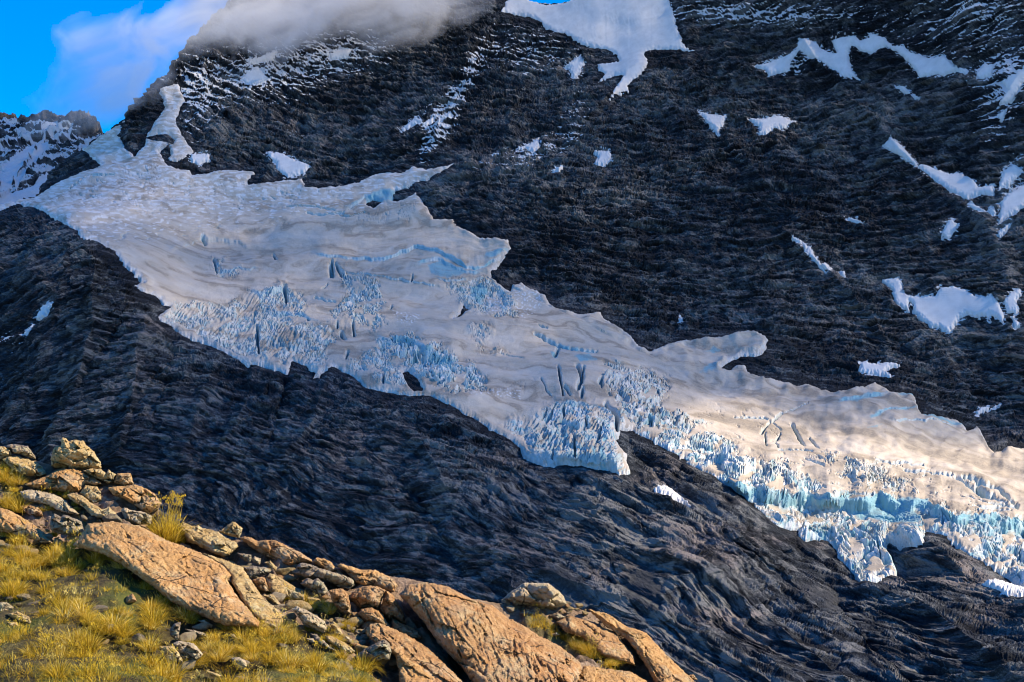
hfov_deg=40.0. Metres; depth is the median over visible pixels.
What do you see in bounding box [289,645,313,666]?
grass tussock
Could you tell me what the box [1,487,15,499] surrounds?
grass tussock
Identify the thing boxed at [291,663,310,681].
grass tussock
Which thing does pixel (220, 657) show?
grass tussock
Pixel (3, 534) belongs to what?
grass tussock
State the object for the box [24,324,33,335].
snow patch
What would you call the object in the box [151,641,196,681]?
grass tussock
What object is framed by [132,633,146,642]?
stone
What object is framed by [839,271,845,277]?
snow patch
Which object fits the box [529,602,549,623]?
grass tussock
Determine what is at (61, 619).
grass tussock
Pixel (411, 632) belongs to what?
rock outcrop
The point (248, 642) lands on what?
grass tussock
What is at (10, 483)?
grass tussock
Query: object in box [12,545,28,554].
stone
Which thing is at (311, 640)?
boulder
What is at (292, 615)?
stone
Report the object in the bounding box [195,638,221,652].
grass tussock
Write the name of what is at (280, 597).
stone
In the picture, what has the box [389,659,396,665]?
stone
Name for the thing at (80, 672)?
grass tussock
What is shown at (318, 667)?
grass tussock
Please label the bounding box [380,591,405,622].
boulder
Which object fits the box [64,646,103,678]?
grass tussock
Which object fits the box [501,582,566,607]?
boulder
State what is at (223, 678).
grass tussock
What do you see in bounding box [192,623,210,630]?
stone
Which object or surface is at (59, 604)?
grass tussock
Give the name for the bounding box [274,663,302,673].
grass tussock
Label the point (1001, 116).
snow patch
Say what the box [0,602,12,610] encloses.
boulder
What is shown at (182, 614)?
grass tussock
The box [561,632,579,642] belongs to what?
grass tussock
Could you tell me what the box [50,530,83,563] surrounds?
grass tussock
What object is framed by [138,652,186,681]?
grass tussock
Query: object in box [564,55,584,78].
snow patch
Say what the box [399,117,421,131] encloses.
snow patch
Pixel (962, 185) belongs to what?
snow patch
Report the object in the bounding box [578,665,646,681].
rock outcrop
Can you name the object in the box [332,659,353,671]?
grass tussock
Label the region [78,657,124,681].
grass tussock
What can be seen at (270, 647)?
grass tussock
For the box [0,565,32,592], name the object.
grass tussock
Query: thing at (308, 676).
grass tussock
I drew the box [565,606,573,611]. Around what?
stone
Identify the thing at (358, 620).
stone
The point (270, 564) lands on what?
boulder
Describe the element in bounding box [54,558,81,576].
grass tussock
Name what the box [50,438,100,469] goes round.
boulder
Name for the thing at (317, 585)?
boulder
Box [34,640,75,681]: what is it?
grass tussock
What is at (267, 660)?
grass tussock
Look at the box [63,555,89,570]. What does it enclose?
grass tussock
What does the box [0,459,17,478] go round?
grass tussock
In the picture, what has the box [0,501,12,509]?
grass tussock
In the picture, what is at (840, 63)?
snow patch
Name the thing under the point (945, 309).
snow patch
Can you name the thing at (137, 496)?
rock
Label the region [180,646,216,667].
grass tussock
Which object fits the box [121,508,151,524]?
boulder
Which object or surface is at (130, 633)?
grass tussock
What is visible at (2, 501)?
grass tussock
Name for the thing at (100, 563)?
grass tussock
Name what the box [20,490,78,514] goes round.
rock
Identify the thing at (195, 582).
rock outcrop
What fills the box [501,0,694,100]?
snowfield
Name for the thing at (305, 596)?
grass tussock
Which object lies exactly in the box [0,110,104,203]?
ridge
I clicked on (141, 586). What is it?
grass tussock
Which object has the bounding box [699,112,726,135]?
snow patch
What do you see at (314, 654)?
grass tussock
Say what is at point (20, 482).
grass tussock
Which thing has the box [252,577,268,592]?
boulder
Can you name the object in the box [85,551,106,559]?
grass tussock
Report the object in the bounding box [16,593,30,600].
stone
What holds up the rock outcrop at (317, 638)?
on the hillside
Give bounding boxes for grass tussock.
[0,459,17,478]
[0,467,9,482]
[0,497,12,505]
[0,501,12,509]
[0,532,17,537]
[0,537,16,556]
[0,550,12,562]
[0,558,15,573]
[0,560,27,579]
[0,562,30,597]
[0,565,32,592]
[0,619,24,644]
[0,661,23,681]
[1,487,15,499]
[3,467,18,475]
[3,477,21,486]
[3,488,33,513]
[3,493,19,505]
[3,537,30,549]
[5,463,27,483]
[5,519,32,544]
[6,469,29,484]
[6,613,40,639]
[6,662,41,679]
[7,533,40,560]
[9,486,20,491]
[9,558,37,581]
[10,487,29,504]
[11,553,27,564]
[11,590,34,600]
[14,642,41,654]
[15,557,46,569]
[19,627,60,659]
[21,556,53,566]
[25,552,38,560]
[25,564,54,580]
[29,597,55,620]
[32,544,68,566]
[32,572,57,594]
[33,629,76,649]
[33,653,56,676]
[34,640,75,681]
[36,599,58,616]
[38,540,68,555]
[39,649,73,672]
[40,505,50,511]
[42,573,73,603]
[43,547,66,567]
[45,524,61,536]
[45,583,79,610]
[45,588,89,619]
[45,638,62,653]
[46,615,75,625]
[47,642,74,662]
[48,541,66,549]
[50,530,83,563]
[50,626,94,648]
[52,539,72,558]
[52,566,68,575]
[53,645,84,655]
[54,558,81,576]
[54,635,69,649]
[60,586,102,619]
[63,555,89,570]
[64,586,91,609]
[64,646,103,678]
[65,525,79,547]
[67,592,99,604]
[67,627,95,640]
[68,640,91,661]
[69,660,93,681]
[70,614,114,653]
[75,604,98,624]
[75,650,112,677]
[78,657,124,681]
[79,551,104,565]
[80,608,98,620]
[81,562,102,580]
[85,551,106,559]
[85,609,108,632]
[87,614,120,625]
[88,620,123,634]
[89,607,142,634]
[89,655,131,681]
[90,558,105,566]
[97,657,121,679]
[98,555,115,562]
[102,606,149,639]
[106,560,123,568]
[107,654,130,664]
[109,622,124,635]
[110,597,124,613]
[111,629,136,645]
[117,606,137,616]
[117,661,140,673]
[129,637,175,668]
[130,620,170,654]
[133,582,155,589]
[133,598,174,619]
[133,605,179,624]
[137,615,168,631]
[138,596,163,609]
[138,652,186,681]
[140,592,177,610]
[140,660,182,681]
[145,490,199,543]
[145,513,170,536]
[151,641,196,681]
[165,522,186,544]
[166,603,203,618]
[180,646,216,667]
[184,612,200,623]
[189,669,227,681]
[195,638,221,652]
[197,629,224,643]
[197,651,217,664]
[204,633,237,661]
[210,631,232,650]
[212,622,235,629]
[212,660,239,681]
[214,639,241,656]
[224,625,260,644]
[228,636,245,651]
[231,663,261,681]
[234,627,269,656]
[240,638,261,646]
[240,650,259,661]
[241,604,278,635]
[245,664,279,681]
[254,646,285,665]
[256,620,274,637]
[258,635,286,646]
[262,608,299,636]
[263,643,276,650]
[268,637,292,656]
[269,645,311,670]
[273,623,299,643]
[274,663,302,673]
[276,611,303,635]
[280,675,298,681]
[284,620,302,642]
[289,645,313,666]
[289,663,322,681]
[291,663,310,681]
[297,637,336,672]
[299,591,312,601]
[304,639,327,664]
[307,593,321,607]
[316,597,329,608]
[318,622,343,644]
[319,598,339,614]
[320,628,331,642]
[320,657,356,681]
[332,637,353,658]
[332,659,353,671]
[343,649,383,675]
[347,664,370,681]
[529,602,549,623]
[529,618,544,630]
[558,630,569,639]
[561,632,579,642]
[566,639,579,646]
[569,634,587,650]
[574,640,590,652]
[578,637,598,656]
[579,634,596,652]
[584,644,602,659]
[604,659,614,667]
[607,659,623,666]
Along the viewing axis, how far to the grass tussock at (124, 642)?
14.83 m
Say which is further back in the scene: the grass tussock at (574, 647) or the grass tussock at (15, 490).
the grass tussock at (15, 490)
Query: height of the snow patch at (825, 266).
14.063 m
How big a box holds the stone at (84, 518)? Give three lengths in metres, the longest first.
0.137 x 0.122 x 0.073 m
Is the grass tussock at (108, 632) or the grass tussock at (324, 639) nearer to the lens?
the grass tussock at (108, 632)
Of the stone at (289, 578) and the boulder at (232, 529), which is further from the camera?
the boulder at (232, 529)
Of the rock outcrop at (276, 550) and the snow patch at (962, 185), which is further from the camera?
the snow patch at (962, 185)
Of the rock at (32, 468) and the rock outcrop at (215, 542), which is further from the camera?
the rock at (32, 468)
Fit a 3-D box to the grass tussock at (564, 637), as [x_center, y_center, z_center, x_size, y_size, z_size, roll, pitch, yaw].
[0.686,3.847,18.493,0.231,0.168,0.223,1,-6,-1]
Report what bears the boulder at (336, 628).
on the hillside
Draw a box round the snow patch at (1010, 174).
[999,165,1023,189]
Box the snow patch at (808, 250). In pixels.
[791,236,826,273]
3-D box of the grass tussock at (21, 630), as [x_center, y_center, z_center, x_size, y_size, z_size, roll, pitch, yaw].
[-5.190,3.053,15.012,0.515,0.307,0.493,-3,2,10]
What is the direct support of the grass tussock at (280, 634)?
on the hillside
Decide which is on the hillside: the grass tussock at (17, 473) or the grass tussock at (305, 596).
the grass tussock at (17, 473)
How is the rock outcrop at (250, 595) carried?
on the hillside
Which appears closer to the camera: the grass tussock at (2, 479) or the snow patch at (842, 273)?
the grass tussock at (2, 479)
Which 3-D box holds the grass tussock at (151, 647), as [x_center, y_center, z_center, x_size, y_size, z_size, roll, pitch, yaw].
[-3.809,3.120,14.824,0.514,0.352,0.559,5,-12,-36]
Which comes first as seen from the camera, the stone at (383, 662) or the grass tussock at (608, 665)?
the stone at (383, 662)
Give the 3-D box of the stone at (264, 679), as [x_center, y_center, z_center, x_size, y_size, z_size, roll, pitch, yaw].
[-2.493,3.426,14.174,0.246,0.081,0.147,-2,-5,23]
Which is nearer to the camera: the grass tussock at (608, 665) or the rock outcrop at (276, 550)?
the grass tussock at (608, 665)
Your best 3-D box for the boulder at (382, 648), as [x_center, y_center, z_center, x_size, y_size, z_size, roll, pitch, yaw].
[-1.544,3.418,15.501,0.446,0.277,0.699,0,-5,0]
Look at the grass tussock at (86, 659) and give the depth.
13.84 m
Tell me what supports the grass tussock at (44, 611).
on the hillside
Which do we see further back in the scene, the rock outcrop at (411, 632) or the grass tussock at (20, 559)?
the grass tussock at (20, 559)
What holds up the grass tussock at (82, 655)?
on the hillside
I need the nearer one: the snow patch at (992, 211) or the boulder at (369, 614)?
the boulder at (369, 614)
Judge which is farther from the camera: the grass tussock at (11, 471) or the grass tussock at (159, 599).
the grass tussock at (11, 471)
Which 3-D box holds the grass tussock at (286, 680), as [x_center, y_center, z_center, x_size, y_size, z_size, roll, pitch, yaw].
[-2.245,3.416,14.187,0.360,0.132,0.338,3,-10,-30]
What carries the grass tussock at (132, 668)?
on the hillside
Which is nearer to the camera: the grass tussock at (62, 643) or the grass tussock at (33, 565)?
the grass tussock at (62, 643)
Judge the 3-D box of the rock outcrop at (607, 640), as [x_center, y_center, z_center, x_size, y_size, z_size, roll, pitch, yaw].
[1.148,3.936,18.495,0.872,0.583,1.375,3,-6,-35]
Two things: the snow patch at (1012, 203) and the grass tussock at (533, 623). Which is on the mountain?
the snow patch at (1012, 203)
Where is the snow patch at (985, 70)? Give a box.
[977,64,993,78]
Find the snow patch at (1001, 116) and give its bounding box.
[998,110,1005,121]
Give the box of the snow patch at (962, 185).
[882,137,994,198]
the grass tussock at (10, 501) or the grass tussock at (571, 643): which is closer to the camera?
the grass tussock at (571, 643)
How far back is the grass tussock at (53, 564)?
17.42 m
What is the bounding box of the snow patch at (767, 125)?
[749,115,793,134]
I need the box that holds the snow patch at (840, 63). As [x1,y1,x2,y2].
[755,33,968,80]
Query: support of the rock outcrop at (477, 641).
on the hillside
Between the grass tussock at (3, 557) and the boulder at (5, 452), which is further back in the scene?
the boulder at (5, 452)
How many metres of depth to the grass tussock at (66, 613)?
15.44 m
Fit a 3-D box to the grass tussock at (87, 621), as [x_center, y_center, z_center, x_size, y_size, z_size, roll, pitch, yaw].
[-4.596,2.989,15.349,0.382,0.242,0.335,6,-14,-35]
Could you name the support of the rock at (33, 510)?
on the hillside
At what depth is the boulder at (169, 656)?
14.49 m
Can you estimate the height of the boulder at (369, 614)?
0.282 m
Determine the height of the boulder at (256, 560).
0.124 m
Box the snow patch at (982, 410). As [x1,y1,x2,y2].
[976,407,988,413]
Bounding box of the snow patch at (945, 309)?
[882,277,1003,333]
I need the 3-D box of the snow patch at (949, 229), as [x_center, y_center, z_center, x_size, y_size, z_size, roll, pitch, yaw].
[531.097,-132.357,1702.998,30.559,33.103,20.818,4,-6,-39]
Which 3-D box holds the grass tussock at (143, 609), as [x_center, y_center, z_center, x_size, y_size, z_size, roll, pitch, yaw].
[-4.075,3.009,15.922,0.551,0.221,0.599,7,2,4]
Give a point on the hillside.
(116, 504)
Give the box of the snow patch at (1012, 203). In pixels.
[998,185,1023,223]
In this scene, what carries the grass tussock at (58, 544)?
on the hillside
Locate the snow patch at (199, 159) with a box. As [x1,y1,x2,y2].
[189,153,210,164]
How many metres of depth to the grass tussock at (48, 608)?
15.58 m
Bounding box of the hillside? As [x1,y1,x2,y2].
[0,455,653,681]
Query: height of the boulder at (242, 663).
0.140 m
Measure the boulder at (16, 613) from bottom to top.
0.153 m
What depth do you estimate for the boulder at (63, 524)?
18.48 m
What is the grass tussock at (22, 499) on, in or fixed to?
on the hillside
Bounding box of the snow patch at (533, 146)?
[518,137,539,153]
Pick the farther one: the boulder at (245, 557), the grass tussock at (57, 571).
the boulder at (245, 557)
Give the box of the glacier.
[0,84,1023,586]
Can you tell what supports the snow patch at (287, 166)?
on the mountain
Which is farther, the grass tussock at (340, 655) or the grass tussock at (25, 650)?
the grass tussock at (340, 655)
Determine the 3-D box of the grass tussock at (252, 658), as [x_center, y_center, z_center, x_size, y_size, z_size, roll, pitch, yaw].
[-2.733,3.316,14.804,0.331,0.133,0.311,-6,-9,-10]
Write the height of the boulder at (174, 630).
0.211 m
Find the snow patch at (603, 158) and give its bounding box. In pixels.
[593,150,611,166]
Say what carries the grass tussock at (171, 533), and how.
on the hillside
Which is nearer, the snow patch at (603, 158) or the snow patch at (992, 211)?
the snow patch at (992, 211)
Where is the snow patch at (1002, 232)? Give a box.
[997,223,1010,237]
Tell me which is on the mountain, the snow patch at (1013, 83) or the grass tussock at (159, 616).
the snow patch at (1013, 83)
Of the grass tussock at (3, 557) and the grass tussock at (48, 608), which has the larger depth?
the grass tussock at (3, 557)
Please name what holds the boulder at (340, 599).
on the hillside
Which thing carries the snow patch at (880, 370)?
on the mountain
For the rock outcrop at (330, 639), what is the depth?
15.55 m
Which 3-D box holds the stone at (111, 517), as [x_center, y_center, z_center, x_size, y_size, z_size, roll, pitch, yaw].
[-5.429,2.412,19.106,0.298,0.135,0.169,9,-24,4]
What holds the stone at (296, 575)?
on the hillside
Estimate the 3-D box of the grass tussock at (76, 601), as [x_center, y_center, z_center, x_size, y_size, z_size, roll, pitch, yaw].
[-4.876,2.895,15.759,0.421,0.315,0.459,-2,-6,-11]
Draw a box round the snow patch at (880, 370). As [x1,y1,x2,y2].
[858,361,899,377]
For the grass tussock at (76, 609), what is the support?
on the hillside
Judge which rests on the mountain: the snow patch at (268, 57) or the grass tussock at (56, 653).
the snow patch at (268, 57)
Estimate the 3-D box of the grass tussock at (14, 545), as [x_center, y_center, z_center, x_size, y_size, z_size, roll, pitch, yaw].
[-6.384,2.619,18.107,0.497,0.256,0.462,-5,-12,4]
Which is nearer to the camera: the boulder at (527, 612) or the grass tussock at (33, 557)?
the grass tussock at (33, 557)
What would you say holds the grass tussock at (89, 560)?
on the hillside
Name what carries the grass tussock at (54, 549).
on the hillside
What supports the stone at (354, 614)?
on the hillside
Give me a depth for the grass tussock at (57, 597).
15.96 m
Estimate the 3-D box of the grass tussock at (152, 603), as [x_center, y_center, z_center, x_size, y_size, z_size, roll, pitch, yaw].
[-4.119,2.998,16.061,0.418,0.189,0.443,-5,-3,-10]
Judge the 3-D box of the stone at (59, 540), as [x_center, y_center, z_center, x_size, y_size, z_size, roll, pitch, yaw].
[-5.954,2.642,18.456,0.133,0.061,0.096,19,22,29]
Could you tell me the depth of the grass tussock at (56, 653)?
14.29 m
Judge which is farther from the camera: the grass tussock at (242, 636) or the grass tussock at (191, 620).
the grass tussock at (191, 620)
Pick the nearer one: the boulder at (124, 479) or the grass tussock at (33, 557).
the grass tussock at (33, 557)
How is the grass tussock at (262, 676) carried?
on the hillside
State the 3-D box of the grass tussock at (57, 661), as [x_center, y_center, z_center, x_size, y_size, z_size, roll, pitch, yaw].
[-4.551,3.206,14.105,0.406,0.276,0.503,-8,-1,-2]
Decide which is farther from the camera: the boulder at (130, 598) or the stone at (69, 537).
the stone at (69, 537)
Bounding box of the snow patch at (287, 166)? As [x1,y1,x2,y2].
[266,151,309,177]
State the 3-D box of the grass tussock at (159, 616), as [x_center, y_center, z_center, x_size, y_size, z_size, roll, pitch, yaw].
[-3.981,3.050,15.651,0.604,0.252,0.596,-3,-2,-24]
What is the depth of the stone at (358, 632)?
16.29 m
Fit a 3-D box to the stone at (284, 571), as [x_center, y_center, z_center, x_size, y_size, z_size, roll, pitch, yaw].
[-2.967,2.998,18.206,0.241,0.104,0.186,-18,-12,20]
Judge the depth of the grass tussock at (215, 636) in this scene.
15.35 m
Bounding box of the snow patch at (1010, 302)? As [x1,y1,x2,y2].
[1003,289,1021,328]
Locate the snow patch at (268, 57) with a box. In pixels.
[246,50,276,64]
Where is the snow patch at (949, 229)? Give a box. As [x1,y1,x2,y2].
[941,220,956,239]
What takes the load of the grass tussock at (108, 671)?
on the hillside
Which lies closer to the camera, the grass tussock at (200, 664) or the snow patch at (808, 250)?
the grass tussock at (200, 664)
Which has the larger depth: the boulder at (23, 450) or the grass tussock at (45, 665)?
the boulder at (23, 450)
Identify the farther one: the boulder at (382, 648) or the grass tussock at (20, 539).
the grass tussock at (20, 539)
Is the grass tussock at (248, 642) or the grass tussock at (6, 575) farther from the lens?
the grass tussock at (6, 575)
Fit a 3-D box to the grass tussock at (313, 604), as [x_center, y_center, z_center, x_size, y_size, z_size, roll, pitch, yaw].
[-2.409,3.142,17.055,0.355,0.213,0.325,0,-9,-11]
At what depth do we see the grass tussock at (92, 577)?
16.71 m
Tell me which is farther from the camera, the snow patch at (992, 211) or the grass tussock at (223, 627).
the snow patch at (992, 211)
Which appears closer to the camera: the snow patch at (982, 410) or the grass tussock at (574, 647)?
the grass tussock at (574, 647)
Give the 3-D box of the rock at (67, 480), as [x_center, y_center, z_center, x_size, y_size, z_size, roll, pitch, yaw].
[-6.559,2.033,20.533,1.154,0.345,0.958,-4,-7,42]
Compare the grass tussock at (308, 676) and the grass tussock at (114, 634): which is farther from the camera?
the grass tussock at (114, 634)
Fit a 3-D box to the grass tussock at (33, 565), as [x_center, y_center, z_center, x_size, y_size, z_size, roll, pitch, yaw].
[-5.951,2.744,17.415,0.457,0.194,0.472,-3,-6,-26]
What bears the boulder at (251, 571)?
on the hillside
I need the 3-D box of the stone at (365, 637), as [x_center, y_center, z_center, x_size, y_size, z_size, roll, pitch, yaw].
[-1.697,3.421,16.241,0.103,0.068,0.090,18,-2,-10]
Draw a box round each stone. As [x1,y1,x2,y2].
[0,540,6,548]
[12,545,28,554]
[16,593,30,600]
[24,548,38,555]
[45,533,52,539]
[54,539,62,543]
[64,535,74,540]
[81,515,88,520]
[91,605,108,612]
[102,513,121,522]
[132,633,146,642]
[176,659,195,671]
[179,631,196,641]
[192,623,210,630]
[254,677,272,681]
[266,592,285,603]
[274,604,287,611]
[275,567,291,575]
[283,575,295,581]
[285,600,313,612]
[286,612,296,619]
[294,574,305,580]
[318,595,330,600]
[340,661,352,669]
[346,617,363,627]
[351,612,361,618]
[354,629,365,634]
[354,645,367,653]
[361,634,368,640]
[362,621,376,628]
[379,660,388,664]
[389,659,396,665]
[506,605,515,611]
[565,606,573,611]
[575,603,582,607]
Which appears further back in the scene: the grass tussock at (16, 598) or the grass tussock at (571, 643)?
the grass tussock at (571, 643)
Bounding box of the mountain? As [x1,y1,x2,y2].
[0,0,1023,681]
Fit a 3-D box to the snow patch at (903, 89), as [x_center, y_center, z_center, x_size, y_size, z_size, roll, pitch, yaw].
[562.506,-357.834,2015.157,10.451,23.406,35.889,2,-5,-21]
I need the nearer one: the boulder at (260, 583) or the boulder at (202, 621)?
the boulder at (202, 621)
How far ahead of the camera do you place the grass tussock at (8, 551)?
17.96 m
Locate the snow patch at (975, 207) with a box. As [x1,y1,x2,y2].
[967,203,985,211]
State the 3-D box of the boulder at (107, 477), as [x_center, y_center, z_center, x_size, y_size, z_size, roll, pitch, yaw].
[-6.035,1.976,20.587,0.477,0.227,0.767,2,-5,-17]
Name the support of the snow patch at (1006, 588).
on the mountain
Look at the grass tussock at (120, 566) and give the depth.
17.10 m
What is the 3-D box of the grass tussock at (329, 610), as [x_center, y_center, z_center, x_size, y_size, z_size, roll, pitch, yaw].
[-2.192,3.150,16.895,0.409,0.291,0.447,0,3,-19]
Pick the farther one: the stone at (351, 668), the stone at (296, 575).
the stone at (296, 575)
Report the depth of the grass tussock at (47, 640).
14.65 m
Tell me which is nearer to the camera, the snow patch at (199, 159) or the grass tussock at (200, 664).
the grass tussock at (200, 664)
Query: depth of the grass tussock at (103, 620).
15.26 m
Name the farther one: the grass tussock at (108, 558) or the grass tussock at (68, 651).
the grass tussock at (108, 558)
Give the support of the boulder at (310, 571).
on the hillside
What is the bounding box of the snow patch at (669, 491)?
[654,485,690,506]
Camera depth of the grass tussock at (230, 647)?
14.95 m
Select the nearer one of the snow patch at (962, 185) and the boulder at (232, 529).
the boulder at (232, 529)
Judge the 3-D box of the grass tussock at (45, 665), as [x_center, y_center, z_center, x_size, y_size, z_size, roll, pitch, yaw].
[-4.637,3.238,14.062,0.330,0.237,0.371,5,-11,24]
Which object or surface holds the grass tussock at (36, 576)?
on the hillside
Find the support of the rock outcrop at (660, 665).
on the hillside
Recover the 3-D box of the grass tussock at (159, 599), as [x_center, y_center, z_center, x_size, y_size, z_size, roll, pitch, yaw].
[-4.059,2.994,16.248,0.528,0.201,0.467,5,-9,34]
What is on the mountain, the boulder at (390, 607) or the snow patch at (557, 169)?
the snow patch at (557, 169)
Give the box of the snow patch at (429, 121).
[423,117,433,125]
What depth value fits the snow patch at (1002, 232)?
1648.48 m
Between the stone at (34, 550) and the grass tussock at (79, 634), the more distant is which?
the stone at (34, 550)
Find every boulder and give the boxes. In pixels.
[0,446,11,458]
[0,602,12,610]
[6,444,35,458]
[7,611,30,623]
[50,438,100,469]
[50,514,83,535]
[83,468,116,483]
[114,473,133,485]
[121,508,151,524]
[126,594,136,602]
[160,646,182,662]
[170,622,180,640]
[173,641,202,660]
[185,629,205,636]
[198,620,212,627]
[206,670,221,676]
[219,522,242,537]
[231,657,246,669]
[237,553,250,562]
[244,566,270,577]
[252,556,260,564]
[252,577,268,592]
[263,594,278,604]
[264,561,276,570]
[292,606,327,633]
[294,563,353,588]
[300,578,328,594]
[306,638,315,643]
[329,588,350,615]
[330,621,342,635]
[343,636,351,642]
[350,585,385,608]
[354,640,390,661]
[358,607,389,626]
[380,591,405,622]
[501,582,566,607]
[520,610,530,615]
[549,612,565,620]
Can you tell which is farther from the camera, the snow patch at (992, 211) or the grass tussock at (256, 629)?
the snow patch at (992, 211)
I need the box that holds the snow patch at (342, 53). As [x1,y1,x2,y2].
[330,49,351,59]
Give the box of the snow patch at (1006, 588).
[982,579,1023,596]
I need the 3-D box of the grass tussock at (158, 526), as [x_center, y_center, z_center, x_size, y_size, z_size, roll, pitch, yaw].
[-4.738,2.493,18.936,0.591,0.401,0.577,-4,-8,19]
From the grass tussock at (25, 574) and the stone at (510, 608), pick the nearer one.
the grass tussock at (25, 574)
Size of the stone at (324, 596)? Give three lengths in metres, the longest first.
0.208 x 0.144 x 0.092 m
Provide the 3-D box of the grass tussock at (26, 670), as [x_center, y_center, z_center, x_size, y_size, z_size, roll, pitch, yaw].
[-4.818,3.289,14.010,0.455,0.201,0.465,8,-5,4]
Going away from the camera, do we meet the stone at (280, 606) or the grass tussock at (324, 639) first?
the grass tussock at (324, 639)
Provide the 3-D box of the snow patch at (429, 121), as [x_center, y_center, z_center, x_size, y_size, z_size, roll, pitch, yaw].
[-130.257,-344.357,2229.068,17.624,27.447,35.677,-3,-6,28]
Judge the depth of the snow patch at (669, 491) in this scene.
1050.21 m
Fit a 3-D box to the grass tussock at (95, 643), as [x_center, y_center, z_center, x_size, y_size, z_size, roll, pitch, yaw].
[-4.402,3.057,14.625,0.576,0.449,0.554,-4,-6,37]
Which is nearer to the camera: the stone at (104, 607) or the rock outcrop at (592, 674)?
the stone at (104, 607)
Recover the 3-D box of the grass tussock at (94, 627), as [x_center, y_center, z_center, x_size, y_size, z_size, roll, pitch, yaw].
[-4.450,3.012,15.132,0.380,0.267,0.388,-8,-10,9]
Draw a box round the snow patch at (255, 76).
[241,67,268,84]
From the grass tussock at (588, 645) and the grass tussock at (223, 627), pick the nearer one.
the grass tussock at (223, 627)
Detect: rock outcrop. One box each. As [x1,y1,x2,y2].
[0,508,51,542]
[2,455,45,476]
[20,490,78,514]
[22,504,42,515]
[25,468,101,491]
[67,493,115,517]
[73,521,260,628]
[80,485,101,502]
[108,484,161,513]
[178,522,237,556]
[203,553,286,627]
[240,536,311,564]
[265,573,319,601]
[311,633,334,650]
[313,557,349,577]
[324,635,355,654]
[337,563,397,591]
[369,623,462,681]
[391,617,422,638]
[395,653,433,681]
[399,582,582,681]
[556,616,635,665]
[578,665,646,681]
[588,609,694,681]
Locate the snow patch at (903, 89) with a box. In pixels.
[896,86,909,94]
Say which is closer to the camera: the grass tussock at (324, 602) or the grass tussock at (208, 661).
the grass tussock at (208, 661)
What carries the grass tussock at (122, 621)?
on the hillside
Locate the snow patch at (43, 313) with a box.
[36,301,53,320]
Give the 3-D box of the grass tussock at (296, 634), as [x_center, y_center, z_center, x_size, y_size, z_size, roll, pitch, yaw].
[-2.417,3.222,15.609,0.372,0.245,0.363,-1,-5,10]
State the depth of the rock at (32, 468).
20.91 m
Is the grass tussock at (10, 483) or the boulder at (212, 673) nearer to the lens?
the boulder at (212, 673)
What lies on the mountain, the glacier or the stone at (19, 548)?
the glacier
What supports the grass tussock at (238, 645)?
on the hillside
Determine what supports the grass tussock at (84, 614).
on the hillside
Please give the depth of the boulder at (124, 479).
20.34 m
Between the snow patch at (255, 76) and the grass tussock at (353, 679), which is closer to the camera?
the grass tussock at (353, 679)
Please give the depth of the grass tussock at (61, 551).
17.69 m
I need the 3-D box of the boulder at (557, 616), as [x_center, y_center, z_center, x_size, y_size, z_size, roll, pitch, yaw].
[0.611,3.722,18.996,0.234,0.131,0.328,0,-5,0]
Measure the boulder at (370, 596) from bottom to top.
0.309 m
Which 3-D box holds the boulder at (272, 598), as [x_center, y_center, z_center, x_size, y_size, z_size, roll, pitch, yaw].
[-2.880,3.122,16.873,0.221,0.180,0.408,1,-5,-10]
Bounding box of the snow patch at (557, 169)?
[552,166,562,172]
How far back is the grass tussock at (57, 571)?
17.05 m
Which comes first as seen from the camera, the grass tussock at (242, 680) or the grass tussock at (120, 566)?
the grass tussock at (242, 680)
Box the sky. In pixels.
[0,0,569,132]
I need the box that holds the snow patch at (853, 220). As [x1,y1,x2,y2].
[845,217,862,223]
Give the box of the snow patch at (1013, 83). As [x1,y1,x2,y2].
[999,70,1023,104]
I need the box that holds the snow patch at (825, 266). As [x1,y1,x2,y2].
[821,263,831,269]
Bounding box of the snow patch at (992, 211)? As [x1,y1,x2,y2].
[988,207,995,215]
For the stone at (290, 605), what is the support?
on the hillside
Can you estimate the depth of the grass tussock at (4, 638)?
14.83 m
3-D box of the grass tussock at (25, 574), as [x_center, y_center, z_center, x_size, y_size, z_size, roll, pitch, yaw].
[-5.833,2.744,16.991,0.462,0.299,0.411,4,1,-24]
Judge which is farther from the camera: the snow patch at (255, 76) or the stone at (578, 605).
the snow patch at (255, 76)
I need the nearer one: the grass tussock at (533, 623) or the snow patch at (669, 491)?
the grass tussock at (533, 623)
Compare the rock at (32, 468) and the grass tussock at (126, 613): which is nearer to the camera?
the grass tussock at (126, 613)
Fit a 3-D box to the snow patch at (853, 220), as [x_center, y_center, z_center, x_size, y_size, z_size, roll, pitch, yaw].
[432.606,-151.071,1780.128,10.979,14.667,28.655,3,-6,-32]
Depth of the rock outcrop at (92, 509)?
19.45 m
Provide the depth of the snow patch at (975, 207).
1705.76 m
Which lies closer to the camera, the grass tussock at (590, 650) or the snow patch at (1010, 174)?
the grass tussock at (590, 650)
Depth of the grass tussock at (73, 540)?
18.20 m
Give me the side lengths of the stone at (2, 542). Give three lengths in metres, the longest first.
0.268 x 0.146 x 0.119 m
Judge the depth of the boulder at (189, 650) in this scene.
14.57 m
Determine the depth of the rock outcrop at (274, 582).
17.30 m

